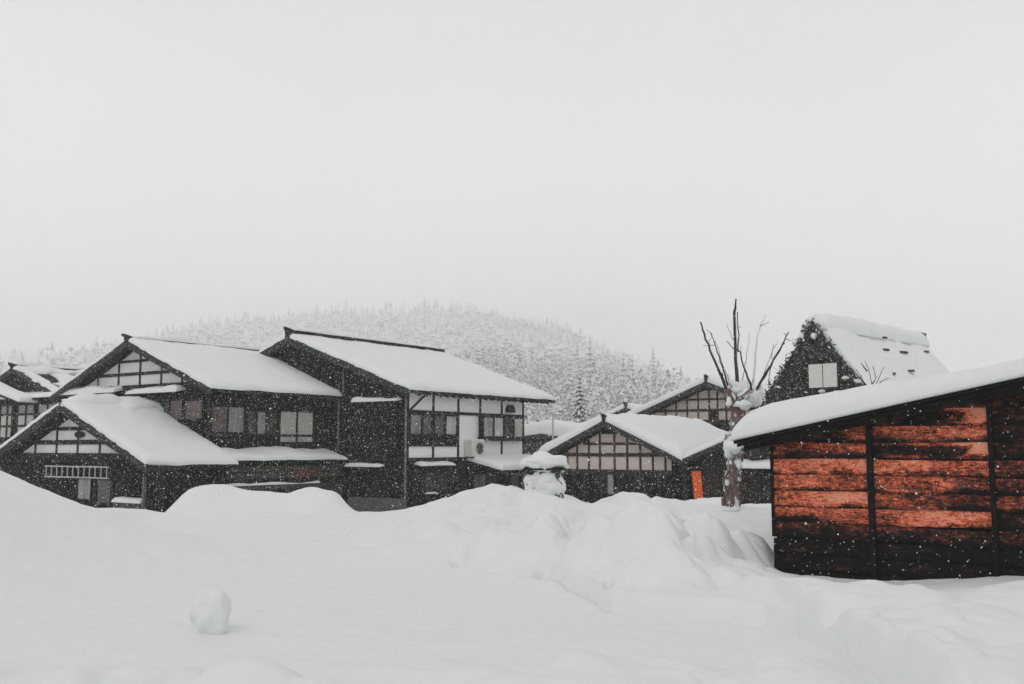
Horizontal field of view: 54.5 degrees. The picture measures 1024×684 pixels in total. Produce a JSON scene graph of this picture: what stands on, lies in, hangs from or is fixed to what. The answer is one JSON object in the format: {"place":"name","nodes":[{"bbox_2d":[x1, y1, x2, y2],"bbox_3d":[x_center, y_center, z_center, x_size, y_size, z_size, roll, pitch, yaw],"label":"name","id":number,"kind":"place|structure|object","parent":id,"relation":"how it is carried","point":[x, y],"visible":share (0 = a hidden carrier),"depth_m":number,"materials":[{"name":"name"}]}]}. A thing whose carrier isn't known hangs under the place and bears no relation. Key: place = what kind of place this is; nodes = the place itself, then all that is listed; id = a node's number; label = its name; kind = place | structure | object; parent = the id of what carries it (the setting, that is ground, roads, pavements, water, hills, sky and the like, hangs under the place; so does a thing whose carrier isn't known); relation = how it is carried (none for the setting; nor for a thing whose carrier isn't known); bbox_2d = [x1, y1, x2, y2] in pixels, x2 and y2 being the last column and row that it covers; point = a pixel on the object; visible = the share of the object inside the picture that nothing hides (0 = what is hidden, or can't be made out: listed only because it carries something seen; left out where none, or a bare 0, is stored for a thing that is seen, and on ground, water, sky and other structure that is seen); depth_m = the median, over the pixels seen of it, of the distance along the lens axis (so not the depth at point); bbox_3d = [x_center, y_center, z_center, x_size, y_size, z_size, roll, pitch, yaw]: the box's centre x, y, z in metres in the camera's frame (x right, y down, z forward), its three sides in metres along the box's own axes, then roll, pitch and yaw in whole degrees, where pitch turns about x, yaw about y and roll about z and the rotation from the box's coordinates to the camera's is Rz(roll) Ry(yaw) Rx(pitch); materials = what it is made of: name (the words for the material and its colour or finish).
{"place":"outdoors","nodes":[
{"label":"outdoors","id":0,"kind":"place"},
{"bbox_2d":[3,355,34,363],"bbox_3d":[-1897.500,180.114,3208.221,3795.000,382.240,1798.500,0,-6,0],"label":"hill","id":1,"kind":"structure","parent":0,"point":[33,360],"depth_m":3377.88,"materials":[{"name":"white snow"}]},
{"bbox_2d":[0,346,89,364],"bbox_3d":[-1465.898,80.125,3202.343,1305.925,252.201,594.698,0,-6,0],"label":"forest","id":2,"kind":"object","parent":1,"relation":"on","point":[27,354],"visible":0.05,"depth_m":3391.15,"materials":[{"name":"grey plant"}]},
{"bbox_2d":[0,317,609,421],"bbox_3d":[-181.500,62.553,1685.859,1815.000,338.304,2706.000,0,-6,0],"label":"hill","id":3,"kind":"structure","parent":0,"point":[434,320],"depth_m":1944.47,"materials":[{"name":"white snow"}]},
{"bbox_2d":[0,297,729,390],"bbox_3d":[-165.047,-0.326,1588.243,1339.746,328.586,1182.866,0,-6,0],"label":"forest","id":4,"kind":"object","parent":3,"relation":"on","point":[246,333],"visible":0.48,"depth_m":1825.07,"materials":[{"name":"grey plant"}]},
{"bbox_2d":[450,346,480,361],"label":"hillside tree","id":5,"kind":"object","parent":3,"relation":"on","point":[466,357],"visible":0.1,"depth_m":900.72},
{"bbox_2d":[458,344,494,369],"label":"hillside tree","id":6,"kind":"object","parent":3,"relation":"on","point":[483,358],"visible":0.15,"depth_m":919.14,"materials":[{"name":"grey plant"}]},
{"bbox_2d":[473,343,481,364],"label":"hillside conifer","id":7,"kind":"object","parent":3,"relation":"on","point":[476,357],"visible":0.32,"depth_m":840.89,"materials":[{"name":"grey plant"}]},
{"bbox_2d":[463,341,493,359],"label":"hillside tree","id":8,"kind":"object","parent":3,"relation":"on","point":[483,354],"visible":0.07,"depth_m":1051.93,"materials":[{"name":"grey plant"}]},
{"bbox_2d":[465,347,497,370],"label":"hillside tree","id":9,"kind":"object","parent":3,"relation":"on","point":[490,368],"visible":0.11,"depth_m":703.32,"materials":[{"name":"grey plant"}]},
{"bbox_2d":[466,337,514,373],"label":"hillside tree","id":10,"kind":"object","parent":3,"relation":"on","point":[491,354],"visible":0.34,"depth_m":937.03,"materials":[{"name":"grey plant"}]},
{"bbox_2d":[492,343,502,374],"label":"hillside conifer","id":11,"kind":"object","parent":3,"relation":"on","point":[495,368],"visible":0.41,"depth_m":781.76,"materials":[{"name":"grey plant"}]},
{"bbox_2d":[492,351,504,375],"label":"hillside conifer","id":12,"kind":"object","parent":3,"relation":"on","point":[497,365],"visible":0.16,"depth_m":837.40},
{"bbox_2d":[487,359,515,374],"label":"hillside tree","id":13,"kind":"object","parent":3,"relation":"on","point":[506,367],"visible":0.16,"depth_m":948.08,"materials":[{"name":"grey plant"}]},
{"bbox_2d":[498,360,533,385],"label":"hillside tree","id":14,"kind":"object","parent":3,"relation":"on","point":[517,376],"visible":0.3,"depth_m":792.92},
{"bbox_2d":[506,366,525,380],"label":"hillside tree","id":15,"kind":"object","parent":3,"relation":"on","point":[518,374],"visible":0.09,"depth_m":809.39,"materials":[{"name":"grey plant"}]},
{"bbox_2d":[496,342,538,382],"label":"hillside tree","id":16,"kind":"object","parent":3,"relation":"on","point":[519,362],"visible":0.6,"depth_m":881.89,"materials":[{"name":"grey plant"}]},
{"bbox_2d":[511,340,529,383],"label":"hillside conifer","id":17,"kind":"object","parent":3,"relation":"on","point":[518,358],"visible":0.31,"depth_m":932.79,"materials":[{"name":"grey plant"}]},
{"bbox_2d":[516,379,550,421],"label":"hillside tree","id":18,"kind":"object","parent":3,"relation":"on","point":[533,406],"visible":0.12,"depth_m":618.05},
{"bbox_2d":[530,363,537,385],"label":"hillside conifer","id":19,"kind":"object","parent":3,"relation":"on","point":[534,376],"visible":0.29,"depth_m":964.20,"materials":[{"name":"grey plant"}]},
{"bbox_2d":[524,383,545,420],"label":"hillside tree","id":20,"kind":"object","parent":3,"relation":"on","point":[527,406],"visible":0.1,"depth_m":544.61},
{"bbox_2d":[521,376,548,420],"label":"hillside tree","id":21,"kind":"object","parent":3,"relation":"on","point":[542,383],"visible":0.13,"depth_m":640.81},
{"bbox_2d":[523,352,552,378],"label":"hillside tree","id":22,"kind":"object","parent":3,"relation":"on","point":[532,362],"visible":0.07,"depth_m":1081.71,"materials":[{"name":"grey plant"}]},
{"bbox_2d":[538,361,544,380],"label":"hillside conifer","id":23,"kind":"object","parent":3,"relation":"on","point":[541,371],"visible":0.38,"depth_m":878.93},
{"bbox_2d":[526,352,558,382],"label":"hillside tree","id":24,"kind":"object","parent":3,"relation":"on","point":[538,365],"visible":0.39,"depth_m":995.76,"materials":[{"name":"grey plant"}]},
{"bbox_2d":[541,351,549,385],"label":"hillside conifer","id":25,"kind":"object","parent":3,"relation":"on","point":[544,358],"visible":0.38,"depth_m":1063.35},
{"bbox_2d":[529,371,564,418],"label":"hillside tree","id":26,"kind":"object","parent":3,"relation":"on","point":[546,388],"visible":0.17,"depth_m":694.20,"materials":[{"name":"white plant"}]},
{"bbox_2d":[528,399,567,419],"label":"hillside tree","id":27,"kind":"object","parent":3,"relation":"on","point":[556,407],"visible":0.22,"depth_m":605.30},
{"bbox_2d":[535,365,567,388],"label":"hillside tree","id":28,"kind":"object","parent":3,"relation":"on","point":[549,377],"visible":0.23,"depth_m":836.28,"materials":[{"name":"grey plant"}]},
{"bbox_2d":[547,403,556,419],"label":"hillside conifer","id":29,"kind":"object","parent":3,"relation":"on","point":[551,406],"visible":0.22,"depth_m":573.33,"materials":[{"name":"white plant"}]},
{"bbox_2d":[544,364,565,377],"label":"hillside tree","id":30,"kind":"object","parent":3,"relation":"on","point":[553,372],"visible":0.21,"depth_m":942.51,"materials":[{"name":"grey plant"}]},
{"bbox_2d":[546,363,576,390],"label":"hillside tree","id":31,"kind":"object","parent":3,"relation":"on","point":[552,374],"visible":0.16,"depth_m":863.99,"materials":[{"name":"grey plant"}]},
{"bbox_2d":[544,351,579,378],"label":"hillside tree","id":32,"kind":"object","parent":3,"relation":"on","point":[557,363],"visible":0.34,"depth_m":970.40,"materials":[{"name":"grey plant"}]},
{"bbox_2d":[535,367,591,419],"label":"hillside tree","id":33,"kind":"object","parent":3,"relation":"on","point":[555,386],"visible":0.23,"depth_m":666.18,"materials":[{"name":"white plant"}]},
{"bbox_2d":[558,356,574,420],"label":"hillside conifer","id":34,"kind":"object","parent":3,"relation":"on","point":[569,379],"visible":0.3,"depth_m":653.59,"materials":[{"name":"grey plant"}]},
{"bbox_2d":[543,368,608,420],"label":"hillside tree","id":35,"kind":"object","parent":3,"relation":"on","point":[588,405],"visible":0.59,"depth_m":559.58,"materials":[{"name":"white plant"}]},
{"bbox_2d":[561,351,591,378],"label":"hillside tree","id":36,"kind":"object","parent":3,"relation":"on","point":[573,364],"visible":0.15,"depth_m":964.30,"materials":[{"name":"grey plant"}]},
{"bbox_2d":[572,341,585,378],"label":"hillside conifer","id":37,"kind":"object","parent":3,"relation":"on","point":[577,362],"visible":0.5,"depth_m":904.71,"materials":[{"name":"grey plant"}]},
{"bbox_2d":[551,360,608,419],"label":"hillside tree","id":38,"kind":"object","parent":3,"relation":"on","point":[570,383],"visible":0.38,"depth_m":623.81,"materials":[{"name":"white plant"}]},
{"bbox_2d":[567,364,597,385],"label":"hillside tree","id":39,"kind":"object","parent":3,"relation":"on","point":[581,375],"visible":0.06,"depth_m":829.37,"materials":[{"name":"grey plant"}]},
{"bbox_2d":[583,333,602,418],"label":"hillside conifer","id":40,"kind":"object","parent":3,"relation":"on","point":[589,359],"visible":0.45,"depth_m":756.72,"materials":[{"name":"grey plant"}]},
{"bbox_2d":[575,374,612,414],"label":"hillside tree","id":41,"kind":"object","parent":3,"relation":"on","point":[600,391],"visible":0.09,"depth_m":710.97,"materials":[{"name":"white plant"}]},
{"bbox_2d":[592,352,598,379],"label":"hillside conifer","id":42,"kind":"object","parent":3,"relation":"on","point":[594,356],"visible":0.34,"depth_m":1021.72,"materials":[{"name":"grey plant"}]},
{"bbox_2d":[583,355,609,377],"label":"hillside tree","id":43,"kind":"object","parent":3,"relation":"on","point":[601,366],"visible":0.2,"depth_m":1032.62,"materials":[{"name":"grey plant"}]},
{"bbox_2d":[585,370,617,412],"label":"hillside tree","id":44,"kind":"object","parent":3,"relation":"on","point":[609,380],"visible":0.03,"depth_m":781.61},
{"bbox_2d":[587,369,618,410],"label":"hillside tree","id":45,"kind":"object","parent":3,"relation":"on","point":[612,377],"visible":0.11,"depth_m":806.82,"materials":[{"name":"white plant"}]},
{"bbox_2d":[599,354,635,386],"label":"hillside tree","id":46,"kind":"object","parent":3,"relation":"on","point":[611,368],"visible":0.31,"depth_m":998.22,"materials":[{"name":"grey plant"}]},
{"bbox_2d":[595,366,640,407],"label":"hillside tree","id":47,"kind":"object","parent":3,"relation":"on","point":[615,390],"visible":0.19,"depth_m":698.50,"materials":[{"name":"grey plant"}]},
{"bbox_2d":[589,372,648,415],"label":"hillside tree","id":48,"kind":"object","parent":3,"relation":"on","point":[608,397],"visible":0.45,"depth_m":590.64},
{"bbox_2d":[601,381,640,408],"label":"hillside tree","id":49,"kind":"object","parent":3,"relation":"on","point":[613,402],"visible":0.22,"depth_m":634.77,"materials":[{"name":"white plant"}]},
{"bbox_2d":[608,352,636,408],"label":"hillside conifer","id":50,"kind":"object","parent":3,"relation":"on","point":[623,374],"visible":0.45,"depth_m":675.80,"materials":[{"name":"grey plant"}]},
{"bbox_2d":[622,357,631,381],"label":"hillside conifer","id":51,"kind":"object","parent":3,"relation":"on","point":[628,364],"visible":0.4,"depth_m":951.37,"materials":[{"name":"grey plant"}]},
{"bbox_2d":[629,354,637,383],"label":"hillside conifer","id":52,"kind":"object","parent":3,"relation":"on","point":[632,368],"visible":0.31,"depth_m":756.37,"materials":[{"name":"grey plant"}]},
{"bbox_2d":[611,371,658,394],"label":"hillside tree","id":53,"kind":"object","parent":3,"relation":"on","point":[645,383],"visible":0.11,"depth_m":719.59,"materials":[{"name":"grey plant"}]},
{"bbox_2d":[629,371,666,402],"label":"hillside tree","id":54,"kind":"object","parent":3,"relation":"on","point":[649,382],"visible":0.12,"depth_m":693.22,"materials":[{"name":"grey plant"}]},
{"bbox_2d":[635,367,662,385],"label":"hillside tree","id":55,"kind":"object","parent":3,"relation":"on","point":[647,375],"visible":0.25,"depth_m":856.34,"materials":[{"name":"grey plant"}]},
{"bbox_2d":[620,363,680,403],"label":"hillside tree","id":56,"kind":"object","parent":3,"relation":"on","point":[662,379],"visible":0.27,"depth_m":634.68,"materials":[{"name":"grey plant"}]},
{"bbox_2d":[629,379,672,403],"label":"hillside tree","id":57,"kind":"object","parent":3,"relation":"on","point":[651,397],"visible":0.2,"depth_m":553.57,"materials":[{"name":"white plant"}]},
{"bbox_2d":[633,377,673,403],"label":"hillside tree","id":58,"kind":"object","parent":3,"relation":"on","point":[660,391],"visible":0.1,"depth_m":601.80,"materials":[{"name":"white plant"}]},
{"bbox_2d":[648,349,661,382],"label":"hillside conifer","id":59,"kind":"object","parent":3,"relation":"on","point":[653,364],"visible":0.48,"depth_m":969.23,"materials":[{"name":"grey plant"}]},
{"bbox_2d":[636,366,681,395],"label":"hillside tree","id":60,"kind":"object","parent":3,"relation":"on","point":[670,383],"visible":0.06,"depth_m":734.02,"materials":[{"name":"grey plant"}]},
{"bbox_2d":[0,470,1023,683],"bbox_3d":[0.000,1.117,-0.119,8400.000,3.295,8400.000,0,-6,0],"label":"snow ground","id":61,"kind":"structure","parent":0,"point":[969,631],"depth_m":10.64,"materials":[{"name":"white snow"}]},
{"bbox_2d":[0,361,85,471],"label":"shingled house","id":62,"kind":"structure","parent":61,"relation":"on","point":[46,388],"depth_m":50.99,"materials":[{"name":"black wood"}]},
{"bbox_2d":[0,404,15,438],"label":"window","id":63,"kind":"structure","parent":62,"relation":"in","point":[5,410],"depth_m":51.05,"materials":[{"name":"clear glass"}]},
{"bbox_2d":[15,404,35,433],"bbox_3d":[-24.443,3.971,49.994,1.683,1.801,0.078,-4,-7,35],"label":"window","id":64,"kind":"structure","parent":62,"relation":"in","point":[21,419],"depth_m":50.09,"materials":[{"name":"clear glass"}]},
{"bbox_2d":[36,402,57,417],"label":"window","id":65,"kind":"structure","parent":62,"relation":"in","point":[40,409],"depth_m":49.17,"materials":[{"name":"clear glass"}]},
{"bbox_2d":[0,391,238,507],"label":"gabled house","id":66,"kind":"structure","parent":61,"relation":"on","point":[77,437],"depth_m":35.95,"materials":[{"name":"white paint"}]},
{"bbox_2d":[44,464,108,478],"bbox_3d":[-15.650,4.668,35.906,4.021,0.466,0.270,-4,-7,35],"label":"ladder","id":67,"kind":"object","parent":66,"relation":"hanging from","point":[93,466],"visible":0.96,"depth_m":35.70,"materials":[{"name":"metal"}]},
{"bbox_2d":[75,478,92,500],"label":"window","id":68,"kind":"structure","parent":66,"relation":"in","point":[83,488],"depth_m":35.77,"materials":[{"name":"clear glass"}]},
{"bbox_2d":[94,478,111,504],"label":"window","id":69,"kind":"structure","parent":66,"relation":"in","point":[105,484],"depth_m":35.11,"materials":[{"name":"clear glass"}]},
{"bbox_2d":[111,497,141,508],"bbox_3d":[-12.871,6.075,33.634,1.646,1.643,0.550,-4,-7,35],"label":"storage box","id":70,"kind":"object","parent":61,"relation":"on","point":[125,502],"visible":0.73,"depth_m":33.49,"materials":[{"name":"paint"}]},
{"bbox_2d":[141,466,183,512],"bbox_3d":[-11.601,5.479,32.975,0.410,2.690,1.280,-4,-7,35],"label":"board screen","id":71,"kind":"object","parent":61,"relation":"on","point":[160,482],"visible":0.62,"depth_m":32.80,"materials":[{"name":"black wood"}]},
{"bbox_2d":[50,334,347,497],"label":"gabled house","id":72,"kind":"structure","parent":61,"relation":"on","point":[276,451],"depth_m":39.48,"materials":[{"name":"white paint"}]},
{"bbox_2d":[156,399,183,419],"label":"window","id":73,"kind":"structure","parent":72,"relation":"in","point":[173,405],"depth_m":38.38,"materials":[{"name":"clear glass"}]},
{"bbox_2d":[183,399,203,420],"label":"window","id":74,"kind":"structure","parent":72,"relation":"in","point":[189,411],"depth_m":37.70,"materials":[{"name":"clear glass"}]},
{"bbox_2d":[210,405,245,433],"bbox_3d":[-10.778,2.943,37.773,0.087,1.064,1.625,-4,-7,35],"label":"window","id":75,"kind":"structure","parent":72,"relation":"in","point":[223,418],"depth_m":37.75,"materials":[{"name":"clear glass"}]},
{"bbox_2d":[246,410,276,435],"bbox_3d":[-9.844,3.181,39.086,0.087,0.981,1.481,-4,-7,35],"label":"window","id":76,"kind":"structure","parent":72,"relation":"in","point":[259,418],"depth_m":39.08,"materials":[{"name":"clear glass"}]},
{"bbox_2d":[278,410,314,443],"bbox_3d":[-8.772,3.465,40.572,0.117,1.338,1.913,-4,-7,35],"label":"window","id":77,"kind":"structure","parent":72,"relation":"in","point":[288,415],"depth_m":40.55,"materials":[{"name":"grey glass"}]},
{"bbox_2d":[190,589,230,634],"bbox_3d":[-2.785,2.510,9.184,0.355,0.453,0.329,0,-6,0],"label":"snow lump","id":78,"kind":"object","parent":61,"relation":"on","point":[210,609],"visible":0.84,"depth_m":9.07,"materials":[{"name":"white snow"}]},
{"bbox_2d":[258,327,555,511],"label":"two storey house","id":79,"kind":"structure","parent":61,"relation":"on","point":[409,472],"depth_m":41.96,"materials":[{"name":"paint"}]},
{"bbox_2d":[409,413,458,435],"bbox_3d":[-3.229,3.428,41.218,0.137,0.884,3.173,-4,-7,35],"label":"window","id":80,"kind":"structure","parent":79,"relation":"in","point":[444,428],"depth_m":41.21,"materials":[{"name":"grey glass"}]},
{"bbox_2d":[423,470,448,492],"bbox_3d":[-3.141,5.762,41.136,0.087,0.896,1.550,-4,-7,35],"label":"window","id":81,"kind":"structure","parent":79,"relation":"in","point":[428,478],"depth_m":41.11,"materials":[{"name":"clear glass"}]},
{"bbox_2d":[465,439,484,457],"bbox_3d":[-1.615,4.613,43.069,0.451,0.803,0.923,-4,-7,35],"label":"air conditioner","id":82,"kind":"object","parent":79,"relation":"attached to","point":[479,444],"visible":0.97,"depth_m":42.78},
{"bbox_2d":[472,472,496,488],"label":"window","id":83,"kind":"structure","parent":79,"relation":"in","point":[491,477],"depth_m":43.80,"materials":[{"name":"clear glass"}]},
{"bbox_2d":[478,414,523,440],"bbox_3d":[-0.481,3.895,44.938,0.335,1.151,3.227,-4,-7,35],"label":"bay window","id":84,"kind":"structure","parent":79,"relation":"in","point":[505,426],"depth_m":44.71,"materials":[{"name":"grey glass"}]},
{"bbox_2d":[502,472,519,487],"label":"window","id":85,"kind":"structure","parent":79,"relation":"in","point":[516,481],"depth_m":45.54,"materials":[{"name":"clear glass"}]},
{"bbox_2d":[524,404,563,423],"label":"snowy tree","id":86,"kind":"object","parent":61,"relation":"on","point":[535,416],"visible":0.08,"depth_m":78.60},
{"bbox_2d":[519,451,570,497],"bbox_3d":[0.806,3.396,24.778,1.283,1.362,1.160,-1,-6,12],"label":"roadside shrine","id":87,"kind":"object","parent":61,"relation":"on","point":[545,477],"visible":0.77,"depth_m":24.41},
{"bbox_2d":[522,420,579,489],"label":"snowbound house","id":88,"kind":"structure","parent":61,"relation":"on","point":[542,432],"depth_m":61.96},
{"bbox_2d":[552,412,553,439],"bbox_3d":[2.295,6.523,55.622,0.129,5.211,0.129,3,-7,-22],"label":"pole","id":89,"kind":"object","parent":61,"relation":"on","point":[553,426],"visible":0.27,"depth_m":55.77,"materials":[{"name":"metal"}]},
{"bbox_2d":[571,371,590,422],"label":"conifer tree","id":90,"kind":"object","parent":61,"relation":"on","point":[579,412],"visible":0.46,"depth_m":75.79,"materials":[{"name":"grey plant"}]},
{"bbox_2d":[578,402,642,424],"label":"distant house","id":91,"kind":"structure","parent":61,"relation":"on","point":[624,408],"depth_m":60.07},
{"bbox_2d":[538,413,727,502],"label":"house","id":92,"kind":"structure","parent":61,"relation":"on","point":[628,478],"depth_m":39.94,"materials":[{"name":"paint"}]},
{"bbox_2d":[606,475,614,495],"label":"window","id":93,"kind":"structure","parent":92,"relation":"in","point":[610,484],"depth_m":39.90,"materials":[{"name":"glass"}]},
{"bbox_2d":[627,374,769,431],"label":"gabled house","id":94,"kind":"structure","parent":61,"relation":"on","point":[703,396],"depth_m":52.60,"materials":[{"name":"paint"}]},
{"bbox_2d":[682,434,770,504],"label":"dark shed","id":95,"kind":"structure","parent":61,"relation":"on","point":[755,481],"depth_m":37.20,"materials":[{"name":"black wood"}]},
{"bbox_2d":[700,299,790,511],"bbox_3d":[4.724,1.657,20.155,1.840,5.138,1.275,0,-6,0],"label":"pollarded tree","id":96,"kind":"object","parent":61,"relation":"on","point":[746,392],"visible":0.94,"depth_m":19.83,"materials":[{"name":"brown plant"}]},
{"bbox_2d":[750,314,949,411],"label":"thatched house","id":97,"kind":"structure","parent":61,"relation":"on","point":[821,335],"depth_m":40.61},
{"bbox_2d":[808,362,841,388],"bbox_3d":[12.427,1.341,39.585,0.280,1.015,1.323,6,-8,-44],"label":"window","id":98,"kind":"structure","parent":97,"relation":"in","point":[823,369],"depth_m":39.43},
{"bbox_2d":[850,361,888,385],"bbox_3d":[8.285,2.285,22.893,0.876,3.700,0.360,0,-6,0],"label":"bare shrub","id":99,"kind":"object","parent":61,"relation":"on","point":[870,376],"visible":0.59,"depth_m":23.02,"materials":[{"name":"grey plant"}]},
{"bbox_2d":[731,358,1023,580],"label":"barn","id":100,"kind":"structure","parent":61,"relation":"on","point":[794,423],"depth_m":13.28,"materials":[{"name":"brown wood"}]},
{"bbox_2d":[0,296,1023,683],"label":"falling snow","id":101,"kind":"structure","parent":0,"point":[454,408],"depth_m":21.96,"materials":[{"name":"white snow"}]},
{"bbox_2d":[0,0,1023,383],"label":"sky","id":102,"kind":"structure","parent":0,"point":[554,155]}
]}

